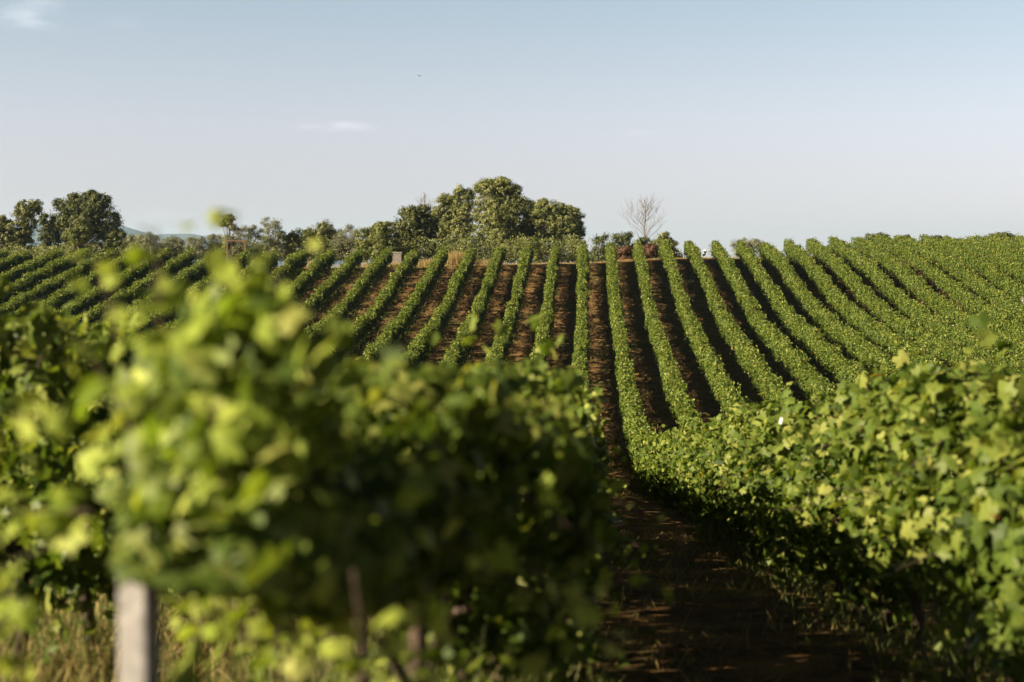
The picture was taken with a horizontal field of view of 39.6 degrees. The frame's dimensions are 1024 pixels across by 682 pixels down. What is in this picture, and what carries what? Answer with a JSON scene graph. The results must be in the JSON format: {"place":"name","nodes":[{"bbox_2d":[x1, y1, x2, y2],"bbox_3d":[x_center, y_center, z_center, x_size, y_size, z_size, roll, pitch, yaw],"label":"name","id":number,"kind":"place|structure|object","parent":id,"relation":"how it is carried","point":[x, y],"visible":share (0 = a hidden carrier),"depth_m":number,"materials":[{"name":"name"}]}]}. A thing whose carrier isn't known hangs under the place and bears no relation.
{"place":"outdoors","nodes":[
{"label":"outdoors","id":0,"kind":"place"},
{"bbox_2d":[11,223,205,261],"bbox_3d":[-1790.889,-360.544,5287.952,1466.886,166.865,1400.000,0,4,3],"label":"mountain","id":1,"kind":"structure","parent":0,"point":[131,230],"depth_m":5204.54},
{"bbox_2d":[0,565,396,681],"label":"meadow grass","id":2,"kind":"structure","parent":0,"point":[173,646],"depth_m":7.74,"materials":[{"name":"green plant"}]},
{"bbox_2d":[158,234,344,264],"bbox_3d":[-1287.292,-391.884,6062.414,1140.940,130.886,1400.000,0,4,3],"label":"mountain ridge","id":3,"kind":"structure","parent":0,"point":[183,236],"depth_m":6022.47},
{"bbox_2d":[387,262,400,267],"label":"tall grass","id":4,"kind":"structure","parent":0,"point":[394,265],"depth_m":129.67,"materials":[{"name":"yellow plant"}]},
{"bbox_2d":[413,257,453,267],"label":"tall grass","id":5,"kind":"structure","parent":0,"point":[423,261],"depth_m":135.93,"materials":[{"name":"yellow plant"}]},
{"bbox_2d":[444,250,478,266],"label":"tall grass","id":6,"kind":"structure","parent":0,"point":[456,259],"depth_m":135.10,"materials":[{"name":"yellow plant"}]},
{"bbox_2d":[474,259,491,264],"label":"tall grass","id":7,"kind":"structure","parent":0,"point":[484,262],"depth_m":135.66,"materials":[{"name":"yellow plant"}]},
{"bbox_2d":[0,254,1021,681],"bbox_3d":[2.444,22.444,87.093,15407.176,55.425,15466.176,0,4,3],"label":"ground","id":8,"kind":"structure","parent":0,"point":[788,654],"depth_m":30.28,"materials":[{"name":"soil"}]},
{"bbox_2d":[0,249,9,261],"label":"vine row","id":9,"kind":"object","parent":8,"relation":"on","point":[3,252],"visible":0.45,"depth_m":128.37,"materials":[{"name":"green plant"}]},
{"bbox_2d":[0,214,20,255],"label":"bush","id":10,"kind":"object","parent":8,"relation":"on","point":[4,240],"visible":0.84,"depth_m":148.11,"materials":[{"name":"green plant"}]},
{"bbox_2d":[0,250,34,273],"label":"vine row","id":11,"kind":"object","parent":8,"relation":"on","point":[6,263],"visible":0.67,"depth_m":124.85,"materials":[{"name":"green plant"}]},
{"bbox_2d":[5,199,44,258],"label":"tree","id":12,"kind":"object","parent":8,"relation":"on","point":[24,211],"visible":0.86,"depth_m":148.75,"materials":[{"name":"green plant"}]},
{"bbox_2d":[0,248,63,284],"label":"vine row","id":13,"kind":"object","parent":8,"relation":"on","point":[19,270],"visible":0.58,"depth_m":122.42,"materials":[{"name":"green plant"}]},
{"bbox_2d":[0,246,90,306],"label":"vine row","id":14,"kind":"object","parent":8,"relation":"on","point":[61,265],"visible":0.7,"depth_m":118.58,"materials":[{"name":"green plant"}]},
{"bbox_2d":[36,211,60,247],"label":"bush","id":15,"kind":"object","parent":8,"relation":"on","point":[47,238],"visible":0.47,"depth_m":151.97,"materials":[{"name":"green plant"}]},
{"bbox_2d":[0,247,116,317],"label":"vine row","id":16,"kind":"object","parent":8,"relation":"on","point":[52,286],"visible":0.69,"depth_m":114.59,"materials":[{"name":"green plant"}]},
{"bbox_2d":[0,252,130,318],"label":"vine row","id":17,"kind":"object","parent":8,"relation":"on","point":[92,279],"visible":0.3,"depth_m":112.39,"materials":[{"name":"green plant"}]},
{"bbox_2d":[61,212,92,254],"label":"tree","id":18,"kind":"object","parent":8,"relation":"on","point":[74,236],"visible":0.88,"depth_m":140.79,"materials":[{"name":"green plant"}]},
{"bbox_2d":[48,188,125,256],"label":"tree","id":19,"kind":"object","parent":8,"relation":"on","point":[91,206],"visible":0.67,"depth_m":149.32,"materials":[{"name":"green plant"}]},
{"bbox_2d":[11,245,171,327],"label":"vine row","id":20,"kind":"object","parent":8,"relation":"on","point":[141,270],"visible":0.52,"depth_m":114.65,"materials":[{"name":"green plant"}]},
{"bbox_2d":[0,247,196,357],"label":"vine row","id":21,"kind":"object","parent":8,"relation":"on","point":[171,268],"visible":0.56,"depth_m":112.12,"materials":[{"name":"green plant"}]},
{"bbox_2d":[0,248,223,374],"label":"vine row","id":22,"kind":"object","parent":8,"relation":"on","point":[191,275],"visible":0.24,"depth_m":115.76,"materials":[{"name":"green plant"}]},
{"bbox_2d":[100,230,129,257],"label":"bush","id":23,"kind":"object","parent":8,"relation":"on","point":[111,237],"visible":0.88,"depth_m":141.63,"materials":[{"name":"green plant"}]},
{"bbox_2d":[124,233,143,251],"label":"bush","id":24,"kind":"object","parent":8,"relation":"on","point":[131,238],"visible":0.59,"depth_m":141.41,"materials":[{"name":"green plant"}]},
{"bbox_2d":[118,574,160,681],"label":"vineyard post","id":25,"kind":"object","parent":8,"relation":"on","point":[139,628],"depth_m":2.54,"materials":[{"name":"concrete"}]},
{"bbox_2d":[135,232,160,254],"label":"bush","id":26,"kind":"object","parent":8,"relation":"on","point":[150,238],"visible":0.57,"depth_m":140.48,"materials":[{"name":"green plant"}]},
{"bbox_2d":[27,249,277,390],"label":"vine row","id":27,"kind":"object","parent":8,"relation":"on","point":[272,262],"visible":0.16,"depth_m":117.32,"materials":[{"name":"green plant"}]},
{"bbox_2d":[65,248,251,363],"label":"vine row","id":28,"kind":"object","parent":8,"relation":"on","point":[242,260],"visible":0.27,"depth_m":108.56,"materials":[{"name":"green plant"}]},
{"bbox_2d":[153,235,184,258],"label":"bush","id":29,"kind":"object","parent":8,"relation":"on","point":[173,241],"visible":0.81,"depth_m":142.41,"materials":[{"name":"green plant"}]},
{"bbox_2d":[184,234,208,259],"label":"bush","id":30,"kind":"object","parent":8,"relation":"on","point":[198,248],"visible":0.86,"depth_m":140.34,"materials":[{"name":"green plant"}]},
{"bbox_2d":[102,249,307,397],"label":"vine row","id":31,"kind":"object","parent":8,"relation":"on","point":[293,263],"visible":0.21,"depth_m":121.01,"materials":[{"name":"green plant"}]},
{"bbox_2d":[205,234,224,254],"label":"bush","id":32,"kind":"object","parent":8,"relation":"on","point":[215,237],"visible":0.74,"depth_m":141.16,"materials":[{"name":"green plant"}]},
{"bbox_2d":[220,215,240,256],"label":"sapling","id":33,"kind":"object","parent":8,"relation":"on","point":[229,219],"visible":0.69,"depth_m":139.02,"materials":[{"name":"green plant"}]},
{"bbox_2d":[225,240,245,256],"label":"wooden frame","id":34,"kind":"object","parent":8,"relation":"on","point":[227,244],"visible":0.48,"depth_m":132.17,"materials":[{"name":"brown wood"}]},
{"bbox_2d":[229,223,264,258],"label":"bush","id":35,"kind":"object","parent":8,"relation":"on","point":[251,232],"visible":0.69,"depth_m":140.99,"materials":[{"name":"green plant"}]},
{"bbox_2d":[3,245,505,494],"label":"vine row","id":36,"kind":"object","parent":8,"relation":"on","point":[456,354],"visible":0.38,"depth_m":101.17,"materials":[{"name":"green plant"}]},
{"bbox_2d":[0,246,533,564],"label":"vine row","id":37,"kind":"object","parent":8,"relation":"on","point":[498,349],"visible":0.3,"depth_m":97.79,"materials":[{"name":"green plant"}]},
{"bbox_2d":[257,217,286,257],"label":"sapling","id":38,"kind":"object","parent":8,"relation":"on","point":[278,235],"visible":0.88,"depth_m":139.88,"materials":[{"name":"green plant"}]},
{"bbox_2d":[0,245,560,680],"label":"vine row","id":39,"kind":"object","parent":8,"relation":"on","point":[34,350],"visible":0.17,"depth_m":7.04,"materials":[{"name":"green plant"}]},
{"bbox_2d":[280,228,315,261],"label":"bush","id":40,"kind":"object","parent":8,"relation":"on","point":[292,234],"visible":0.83,"depth_m":140.63,"materials":[{"name":"green plant"}]},
{"bbox_2d":[288,246,335,302],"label":"vine row","id":41,"kind":"object","parent":8,"relation":"on","point":[322,263],"visible":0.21,"depth_m":117.73,"materials":[{"name":"green plant"}]},
{"bbox_2d":[302,219,346,257],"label":"bush","id":42,"kind":"object","parent":8,"relation":"on","point":[323,231],"visible":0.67,"depth_m":141.19,"materials":[{"name":"green plant"}]},
{"bbox_2d":[299,246,368,325],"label":"vine row","id":43,"kind":"object","parent":8,"relation":"on","point":[325,291],"visible":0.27,"depth_m":112.90,"materials":[{"name":"green plant"}]},
{"bbox_2d":[0,208,671,681],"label":"vine row","id":44,"kind":"object","parent":8,"relation":"on","point":[310,496],"visible":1,"depth_m":2.80,"materials":[{"name":"green plant"}]},
{"bbox_2d":[8,232,681,263],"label":"scrub","id":45,"kind":"object","parent":8,"relation":"on","point":[567,257],"visible":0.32,"depth_m":141.37,"materials":[{"name":"green plant"}]},
{"bbox_2d":[327,222,364,261],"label":"bush","id":46,"kind":"object","parent":8,"relation":"on","point":[338,243],"visible":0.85,"depth_m":140.45,"materials":[{"name":"green plant"}]},
{"bbox_2d":[305,247,393,347],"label":"vine row","id":47,"kind":"object","parent":8,"relation":"on","point":[352,299],"visible":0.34,"depth_m":109.32,"materials":[{"name":"green plant"}]},
{"bbox_2d":[353,226,376,262],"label":"bush","id":48,"kind":"object","parent":8,"relation":"on","point":[365,244],"visible":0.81,"depth_m":139.14,"materials":[{"name":"green plant"}]},
{"bbox_2d":[328,249,420,367],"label":"vine row","id":49,"kind":"object","parent":8,"relation":"on","point":[364,325],"visible":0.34,"depth_m":105.15,"materials":[{"name":"green plant"}]},
{"bbox_2d":[367,220,403,259],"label":"bush","id":50,"kind":"object","parent":8,"relation":"on","point":[382,231],"visible":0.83,"depth_m":138.11,"materials":[{"name":"green plant"}]},
{"bbox_2d":[391,252,402,263],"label":"concrete block","id":51,"kind":"object","parent":8,"relation":"on","point":[397,256],"visible":0.45,"depth_m":132.31,"materials":[{"name":"grey concrete"}]},
{"bbox_2d":[358,244,447,361],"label":"vine row","id":52,"kind":"object","parent":8,"relation":"on","point":[393,334],"visible":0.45,"depth_m":102.50,"materials":[{"name":"green plant"}]},
{"bbox_2d":[390,204,438,261],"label":"tree","id":53,"kind":"object","parent":8,"relation":"on","point":[416,222],"visible":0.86,"depth_m":142.60,"materials":[{"name":"green plant"}]},
{"bbox_2d":[415,194,435,213],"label":"bare tree","id":54,"kind":"object","parent":8,"relation":"on","point":[424,201],"visible":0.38,"depth_m":156.01,"materials":[{"name":"grey plant"}]},
{"bbox_2d":[402,247,476,372],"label":"vine row","id":55,"kind":"object","parent":8,"relation":"on","point":[419,348],"visible":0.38,"depth_m":100.33,"materials":[{"name":"green plant"}]},
{"bbox_2d":[425,192,461,252],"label":"tree","id":56,"kind":"object","parent":8,"relation":"on","point":[440,212],"visible":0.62,"depth_m":149.33,"materials":[{"name":"green plant"}]},
{"bbox_2d":[1,526,913,681],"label":"dry straw","id":57,"kind":"object","parent":8,"relation":"on","point":[707,589],"visible":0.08,"depth_m":11.32,"materials":[{"name":"brown plant"}]},
{"bbox_2d":[447,183,476,250],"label":"tree","id":58,"kind":"object","parent":8,"relation":"on","point":[462,222],"visible":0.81,"depth_m":148.55,"materials":[{"name":"green plant"}]},
{"bbox_2d":[479,202,518,260],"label":"tree","id":59,"kind":"object","parent":8,"relation":"on","point":[500,224],"visible":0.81,"depth_m":142.34,"materials":[{"name":"green plant"}]},
{"bbox_2d":[468,175,533,262],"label":"tree","id":60,"kind":"object","parent":8,"relation":"on","point":[493,190],"visible":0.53,"depth_m":145.99,"materials":[{"name":"green plant"}]},
{"bbox_2d":[0,515,1010,681],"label":"grass","id":61,"kind":"structure","parent":8,"relation":"on","point":[325,676],"depth_m":8.58,"materials":[{"name":"green plant"}]},
{"bbox_2d":[33,261,1022,496],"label":"lane weeds","id":62,"kind":"object","parent":8,"relation":"on","point":[614,382],"visible":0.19,"depth_m":102.98,"materials":[{"name":"green plant"}]},
{"bbox_2d":[511,235,545,262],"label":"bush","id":63,"kind":"object","parent":8,"relation":"on","point":[533,241],"visible":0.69,"depth_m":137.41,"materials":[{"name":"green plant"}]},
{"bbox_2d":[518,200,543,241],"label":"tree","id":64,"kind":"object","parent":8,"relation":"on","point":[532,233],"visible":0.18,"depth_m":150.20,"materials":[{"name":"green plant"}]},
{"bbox_2d":[528,198,586,260],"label":"tree","id":65,"kind":"object","parent":8,"relation":"on","point":[554,218],"visible":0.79,"depth_m":144.87,"materials":[{"name":"green plant"}]},
{"bbox_2d":[588,231,610,261],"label":"bush","id":66,"kind":"object","parent":8,"relation":"on","point":[600,239],"visible":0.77,"depth_m":137.27,"materials":[{"name":"green plant"}]},
{"bbox_2d":[610,231,635,258],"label":"bush","id":67,"kind":"object","parent":8,"relation":"on","point":[621,238],"visible":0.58,"depth_m":137.96,"materials":[{"name":"green plant"}]},
{"bbox_2d":[616,245,633,259],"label":"bush","id":68,"kind":"object","parent":8,"relation":"on","point":[625,253],"visible":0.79,"depth_m":135.99,"materials":[{"name":"red plant"}]},
{"bbox_2d":[618,195,664,241],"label":"bare tree","id":69,"kind":"object","parent":8,"relation":"on","point":[645,215],"visible":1,"depth_m":140.94,"materials":[{"name":"grey plant"}]},
{"bbox_2d":[629,236,653,258],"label":"bush","id":70,"kind":"object","parent":8,"relation":"on","point":[645,239],"visible":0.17,"depth_m":138.96,"materials":[{"name":"green plant"}]},
{"bbox_2d":[643,243,658,259],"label":"bush","id":71,"kind":"object","parent":8,"relation":"on","point":[649,249],"visible":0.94,"depth_m":136.82,"materials":[{"name":"red plant"}]},
{"bbox_2d":[652,232,678,258],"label":"bush","id":72,"kind":"object","parent":8,"relation":"on","point":[663,235],"visible":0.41,"depth_m":137.79,"materials":[{"name":"green plant"}]},
{"bbox_2d":[658,238,750,420],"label":"vine row","id":73,"kind":"object","parent":8,"relation":"on","point":[725,393],"visible":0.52,"depth_m":87.49,"materials":[{"name":"green plant"}]},
{"bbox_2d":[683,240,812,407],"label":"vine row","id":74,"kind":"object","parent":8,"relation":"on","point":[762,377],"visible":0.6,"depth_m":89.83,"materials":[{"name":"green plant"}]},
{"bbox_2d":[729,237,769,257],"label":"bush","id":75,"kind":"object","parent":8,"relation":"on","point":[754,244],"visible":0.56,"depth_m":154.22,"materials":[{"name":"green plant"}]},
{"bbox_2d":[708,240,851,408],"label":"vine row","id":76,"kind":"object","parent":8,"relation":"on","point":[795,363],"visible":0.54,"depth_m":91.25,"materials":[{"name":"green plant"}]},
{"bbox_2d":[736,240,879,384],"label":"vine row","id":77,"kind":"object","parent":8,"relation":"on","point":[835,364],"visible":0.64,"depth_m":96.15,"materials":[{"name":"green plant"}]},
{"bbox_2d":[602,242,1023,681],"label":"vine row","id":78,"kind":"object","parent":8,"relation":"on","point":[852,497],"visible":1,"depth_m":9.38,"materials":[{"name":"green plant"}]},
{"bbox_2d":[632,239,1019,531],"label":"vine row","id":79,"kind":"object","parent":8,"relation":"on","point":[673,385],"visible":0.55,"depth_m":82.63,"materials":[{"name":"green plant"}]},
{"bbox_2d":[758,241,902,381],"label":"vine row","id":80,"kind":"object","parent":8,"relation":"on","point":[852,341],"visible":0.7,"depth_m":98.99,"materials":[{"name":"green plant"}]},
{"bbox_2d":[863,232,888,240],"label":"bush","id":81,"kind":"object","parent":8,"relation":"on","point":[869,236],"visible":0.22,"depth_m":155.48,"materials":[{"name":"green plant"}]},
{"bbox_2d":[782,238,994,407],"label":"vine row","id":82,"kind":"object","parent":8,"relation":"on","point":[873,331],"visible":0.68,"depth_m":103.28,"materials":[{"name":"green plant"}]},
{"bbox_2d":[805,237,1022,385],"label":"vine row","id":83,"kind":"object","parent":8,"relation":"on","point":[953,354],"visible":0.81,"depth_m":102.51,"materials":[{"name":"green plant"}]},
{"bbox_2d":[827,234,1023,379],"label":"vine row","id":84,"kind":"object","parent":8,"relation":"on","point":[871,271],"visible":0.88,"depth_m":105.55,"materials":[{"name":"green plant"}]},
{"bbox_2d":[850,236,1023,358],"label":"vine row","id":85,"kind":"object","parent":8,"relation":"on","point":[896,267],"visible":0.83,"depth_m":113.63,"materials":[{"name":"green plant"}]},
{"bbox_2d":[931,234,948,238],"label":"bush","id":86,"kind":"object","parent":8,"relation":"on","point":[937,236],"visible":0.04,"depth_m":154.94,"materials":[{"name":"green plant"}]},
{"bbox_2d":[873,234,1023,338],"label":"vine row","id":87,"kind":"object","parent":8,"relation":"on","point":[967,299],"visible":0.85,"depth_m":114.96,"materials":[{"name":"green plant"}]},
{"bbox_2d":[893,234,1023,323],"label":"vine row","id":88,"kind":"object","parent":8,"relation":"on","point":[955,268],"visible":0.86,"depth_m":120.19,"materials":[{"name":"green plant"}]},
{"bbox_2d":[918,234,1023,301],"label":"vine row","id":89,"kind":"object","parent":8,"relation":"on","point":[990,271],"visible":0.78,"depth_m":124.05,"materials":[{"name":"green plant"}]},
{"bbox_2d":[941,235,1023,284],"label":"vine row","id":90,"kind":"object","parent":8,"relation":"on","point":[1010,267],"visible":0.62,"depth_m":128.13,"materials":[{"name":"green plant"}]},
{"bbox_2d":[965,233,1023,263],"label":"vine row","id":91,"kind":"object","parent":8,"relation":"on","point":[1013,251],"visible":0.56,"depth_m":135.39,"materials":[{"name":"green plant"}]},
{"bbox_2d":[984,231,1014,237],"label":"bush","id":92,"kind":"object","parent":8,"relation":"on","point":[1003,234],"visible":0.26,"depth_m":154.49,"materials":[{"name":"green plant"}]},
{"bbox_2d":[993,235,1023,249],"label":"vine row","id":93,"kind":"object","parent":8,"relation":"on","point":[1010,240],"visible":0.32,"depth_m":140.56,"materials":[{"name":"green plant"}]},
{"bbox_2d":[1014,232,1023,241],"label":"vine row","id":94,"kind":"object","parent":8,"relation":"on","point":[1021,238],"visible":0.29,"depth_m":146.47,"materials":[{"name":"green plant"}]},
{"bbox_2d":[0,0,1023,259],"label":"sky","id":95,"kind":"structure","parent":0,"point":[772,121],"materials":[{"name":"blue"}]},
{"bbox_2d":[249,256,812,268],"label":"headland grass","id":96,"kind":"structure","parent":0,"point":[538,263],"depth_m":131.34,"materials":[{"name":"yellow plant"}]},
{"bbox_2d":[674,251,685,258],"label":"tall grass","id":97,"kind":"structure","parent":0,"point":[678,256],"depth_m":138.76,"materials":[{"name":"grey plant"}]}
]}

